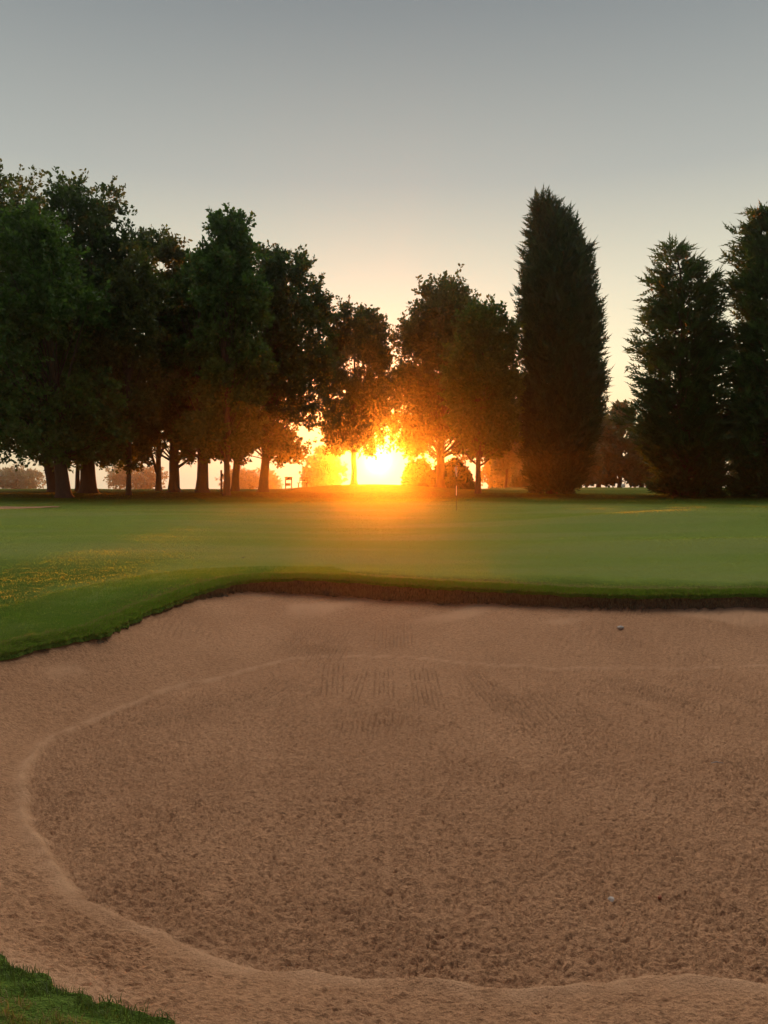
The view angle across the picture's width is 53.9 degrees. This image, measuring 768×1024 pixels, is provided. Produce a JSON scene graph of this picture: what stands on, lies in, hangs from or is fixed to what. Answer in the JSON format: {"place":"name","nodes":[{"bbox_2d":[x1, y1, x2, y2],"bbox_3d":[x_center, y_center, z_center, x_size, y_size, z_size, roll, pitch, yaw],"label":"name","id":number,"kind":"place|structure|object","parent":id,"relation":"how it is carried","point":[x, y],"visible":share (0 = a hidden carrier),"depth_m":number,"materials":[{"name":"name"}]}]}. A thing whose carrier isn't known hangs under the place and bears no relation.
{"place":"outdoors","nodes":[
{"label":"outdoors","id":0,"kind":"place"},
{"bbox_2d":[0,988,96,1023],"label":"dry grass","id":1,"kind":"structure","parent":0,"point":[62,1016],"depth_m":2.27,"materials":[{"name":"green plant"}]},
{"bbox_2d":[0,565,363,655],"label":"bank grass","id":2,"kind":"structure","parent":0,"point":[190,576],"depth_m":9.29,"materials":[{"name":"green plant"}]},
{"bbox_2d":[0,484,767,1023],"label":"turf ground","id":3,"kind":"structure","parent":0,"point":[732,526],"depth_m":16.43,"materials":[{"name":"green plant"}]},
{"bbox_2d":[0,463,45,488],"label":"distant tree","id":4,"kind":"object","parent":3,"relation":"on","point":[11,478],"visible":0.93,"depth_m":231.15,"materials":[{"name":"green plant"}]},
{"bbox_2d":[0,506,58,508],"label":"bunker sand","id":5,"kind":"structure","parent":3,"relation":"on","point":[6,507],"depth_m":32.89,"materials":[{"name":"beige sand"}]},
{"bbox_2d":[0,158,75,491],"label":"broadleaf tree","id":6,"kind":"object","parent":3,"relation":"on","point":[48,472],"visible":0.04,"depth_m":51.33,"materials":[{"name":"green plant"}]},
{"bbox_2d":[53,334,79,490],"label":"broadleaf tree","id":7,"kind":"object","parent":3,"relation":"on","point":[77,479],"visible":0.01,"depth_m":52.81,"materials":[{"name":"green plant"}]},
{"bbox_2d":[0,186,141,497],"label":"broadleaf tree","id":8,"kind":"object","parent":3,"relation":"on","point":[30,307],"visible":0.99,"depth_m":41.30,"materials":[{"name":"green plant"}]},
{"bbox_2d":[15,166,161,492],"bbox_3d":[-18.717,-11.496,48.728,9.946,20.708,9.678,1,3,17],"label":"broadleaf tree","id":9,"kind":"object","parent":3,"relation":"on","point":[83,220],"visible":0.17,"depth_m":47.07,"materials":[{"name":"green plant"}]},
{"bbox_2d":[0,952,189,1023],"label":"grass corner","id":10,"kind":"object","parent":3,"relation":"on","point":[24,973],"depth_m":2.36,"materials":[{"name":"green plant"}]},
{"bbox_2d":[85,238,181,494],"bbox_3d":[-15.399,-8.902,45.921,5.836,15.869,5.393,0,2,0],"label":"broadleaf tree","id":11,"kind":"object","parent":3,"relation":"on","point":[143,285],"visible":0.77,"depth_m":45.05,"materials":[{"name":"green plant"}]},
{"bbox_2d":[103,462,168,488],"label":"distant tree","id":12,"kind":"object","parent":3,"relation":"on","point":[146,479],"visible":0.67,"depth_m":234.50,"materials":[{"name":"green plant"}]},
{"bbox_2d":[133,223,195,490],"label":"broadleaf tree","id":13,"kind":"object","parent":3,"relation":"on","point":[157,465],"visible":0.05,"depth_m":54.53,"materials":[{"name":"green plant"}]},
{"bbox_2d":[134,228,206,491],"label":"broadleaf tree","id":14,"kind":"object","parent":3,"relation":"on","point":[171,251],"visible":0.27,"depth_m":50.16,"materials":[{"name":"green plant"}]},
{"bbox_2d":[156,246,230,492],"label":"broadleaf tree","id":15,"kind":"object","parent":3,"relation":"on","point":[182,287],"visible":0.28,"depth_m":48.54,"materials":[{"name":"green plant"}]},
{"bbox_2d":[219,470,223,493],"bbox_3d":[-10.221,-1.852,47.439,0.296,1.560,0.150,0,2,0],"label":"marker post","id":16,"kind":"object","parent":3,"relation":"on","point":[221,475],"visible":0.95,"depth_m":47.40,"materials":[{"name":"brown wood"}]},
{"bbox_2d":[174,202,280,495],"bbox_3d":[-9.110,-9.514,44.619,6.036,17.172,5.353,0,2,0],"label":"broadleaf tree","id":17,"kind":"object","parent":3,"relation":"on","point":[224,278],"visible":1,"depth_m":44.10,"materials":[{"name":"green plant"}]},
{"bbox_2d":[193,237,297,490],"bbox_3d":[-9.839,-10.327,52.649,7.122,17.890,6.350,-1,3,-17],"label":"broadleaf tree","id":18,"kind":"object","parent":3,"relation":"on","point":[236,472],"visible":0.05,"depth_m":52.66,"materials":[{"name":"green plant"}]},
{"bbox_2d":[215,466,283,488],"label":"distant tree","id":19,"kind":"object","parent":3,"relation":"on","point":[249,479],"visible":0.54,"depth_m":206.74,"materials":[{"name":"green plant"}]},
{"bbox_2d":[223,239,344,491],"bbox_3d":[-6.944,-9.634,50.596,8.837,16.757,8.418,0,2,0],"label":"broadleaf tree","id":20,"kind":"object","parent":3,"relation":"on","point":[300,315],"visible":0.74,"depth_m":49.11,"materials":[{"name":"green plant"}]},
{"bbox_2d":[284,477,292,489],"bbox_3d":[-6.941,-2.081,54.956,0.580,0.955,0.110,0,2,0],"label":"tee board","id":21,"kind":"object","parent":3,"relation":"on","point":[288,478],"visible":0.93,"depth_m":54.93,"materials":[{"name":"brown wood"}]},
{"bbox_2d":[298,477,307,486],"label":"bench","id":22,"kind":"object","parent":3,"relation":"on","point":[303,478],"visible":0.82,"depth_m":72.10,"materials":[{"name":"brown wood"}]},
{"bbox_2d":[299,445,350,486],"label":"distant tree","id":23,"kind":"object","parent":3,"relation":"on","point":[325,470],"visible":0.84,"depth_m":147.28,"materials":[{"name":"orange plant"}]},
{"bbox_2d":[315,295,402,484],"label":"broadleaf tree","id":24,"kind":"object","parent":3,"relation":"on","point":[355,411],"visible":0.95,"depth_m":55.18,"materials":[{"name":"green plant"}]},
{"bbox_2d":[0,591,767,1023],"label":"bunker sand","id":25,"kind":"structure","parent":3,"relation":"on","point":[488,809],"depth_m":4.69,"materials":[{"name":"beige sand"}]},
{"bbox_2d":[0,571,767,656],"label":"lip grass","id":26,"kind":"structure","parent":3,"relation":"on","point":[473,585],"depth_m":10.07,"materials":[{"name":"green plant"}]},
{"bbox_2d":[14,580,767,658],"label":"bunker lip","id":27,"kind":"object","parent":3,"relation":"on","point":[352,589],"visible":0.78,"depth_m":10.42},
{"bbox_2d":[99,581,767,641],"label":"lip roots","id":28,"kind":"object","parent":27,"relation":"attached to","point":[460,601],"visible":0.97,"depth_m":10.30,"materials":[{"name":"plant"}]},
{"bbox_2d":[400,457,432,486],"bbox_3d":[2.971,-3.073,61.900,3.383,2.964,2.821,0,2,0],"label":"bush","id":29,"kind":"object","parent":3,"relation":"on","point":[417,473],"visible":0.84,"depth_m":61.20,"materials":[{"name":"green plant"}]},
{"bbox_2d":[372,263,516,487],"bbox_3d":[4.578,-10.444,59.946,10.490,17.242,10.706,-2,3,-44],"label":"broadleaf tree","id":30,"kind":"object","parent":3,"relation":"on","point":[426,328],"visible":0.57,"depth_m":58.05,"materials":[{"name":"green plant"}]},
{"bbox_2d":[427,458,474,489],"bbox_3d":[5.536,-2.938,61.055,4.002,3.016,3.574,2,3,32],"label":"bush","id":31,"kind":"object","parent":3,"relation":"on","point":[465,479],"visible":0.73,"depth_m":59.99,"materials":[{"name":"green plant"}]},
{"bbox_2d":[455,461,456,510],"bbox_3d":[3.021,-1.087,31.737,0.122,2.125,0.141,0,2,0],"label":"golf flag","id":32,"kind":"object","parent":3,"relation":"on","point":[456,484],"visible":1,"depth_m":31.75,"materials":[{"name":"white paint"}]},
{"bbox_2d":[435,294,528,493],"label":"broadleaf tree","id":33,"kind":"object","parent":3,"relation":"on","point":[480,359],"visible":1,"depth_m":47.40,"materials":[{"name":"green plant"}]},
{"bbox_2d":[481,458,514,487],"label":"distant tree","id":34,"kind":"object","parent":3,"relation":"on","point":[496,481],"visible":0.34,"depth_m":147.26,"materials":[{"name":"green plant"}]},
{"bbox_2d":[490,412,522,487],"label":"broadleaf tree","id":35,"kind":"object","parent":3,"relation":"on","point":[501,466],"visible":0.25,"depth_m":80.50,"materials":[{"name":"green plant"}]},
{"bbox_2d":[510,462,523,472],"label":"distant tree","id":36,"kind":"object","parent":3,"relation":"on","point":[519,466],"visible":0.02,"depth_m":143.92,"materials":[{"name":"green plant"}]},
{"bbox_2d":[508,470,530,487],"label":"bush","id":37,"kind":"object","parent":3,"relation":"on","point":[517,480],"visible":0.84,"depth_m":83.38,"materials":[{"name":"green plant"}]},
{"bbox_2d":[508,186,615,493],"bbox_3d":[11.534,-11.277,49.447,7.412,20.642,7.306,0,2,0],"label":"conifer tree","id":38,"kind":"object","parent":3,"relation":"on","point":[560,314],"visible":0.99,"depth_m":47.95,"materials":[{"name":"green plant"}]},
{"bbox_2d":[582,439,605,486],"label":"distant tree","id":39,"kind":"object","parent":3,"relation":"on","point":[597,471],"visible":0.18,"depth_m":84.61,"materials":[{"name":"green plant"}]},
{"bbox_2d":[591,415,622,486],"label":"distant tree","id":40,"kind":"object","parent":3,"relation":"on","point":[613,456],"visible":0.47,"depth_m":90.54,"materials":[{"name":"green plant"}]},
{"bbox_2d":[606,399,638,487],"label":"distant tree","id":41,"kind":"object","parent":3,"relation":"on","point":[622,430],"visible":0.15,"depth_m":94.30,"materials":[{"name":"green plant"}]},
{"bbox_2d":[619,428,658,486],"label":"distant tree","id":42,"kind":"object","parent":3,"relation":"on","point":[632,469],"visible":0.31,"depth_m":89.10,"materials":[{"name":"green plant"}]},
{"bbox_2d":[601,232,756,497],"bbox_3d":[18.371,-8.524,45.750,8.959,16.500,8.187,2,3,40],"label":"conifer tree","id":43,"kind":"object","parent":3,"relation":"on","point":[680,436],"visible":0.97,"depth_m":44.49,"materials":[{"name":"green plant"}]},
{"bbox_2d":[711,488,728,496],"bbox_3d":[19.898,-1.078,44.979,1.255,0.890,1.180,0,2,0],"label":"bush","id":44,"kind":"object","parent":3,"relation":"on","point":[720,493],"visible":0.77,"depth_m":44.74,"materials":[{"name":"green plant"}]},
{"bbox_2d":[704,200,767,497],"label":"conifer tree","id":45,"kind":"object","parent":3,"relation":"on","point":[748,427],"visible":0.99,"depth_m":42.91,"materials":[{"name":"green plant"}]},
{"bbox_2d":[0,0,767,488],"label":"sky","id":46,"kind":"structure","parent":0,"point":[396,141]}
]}

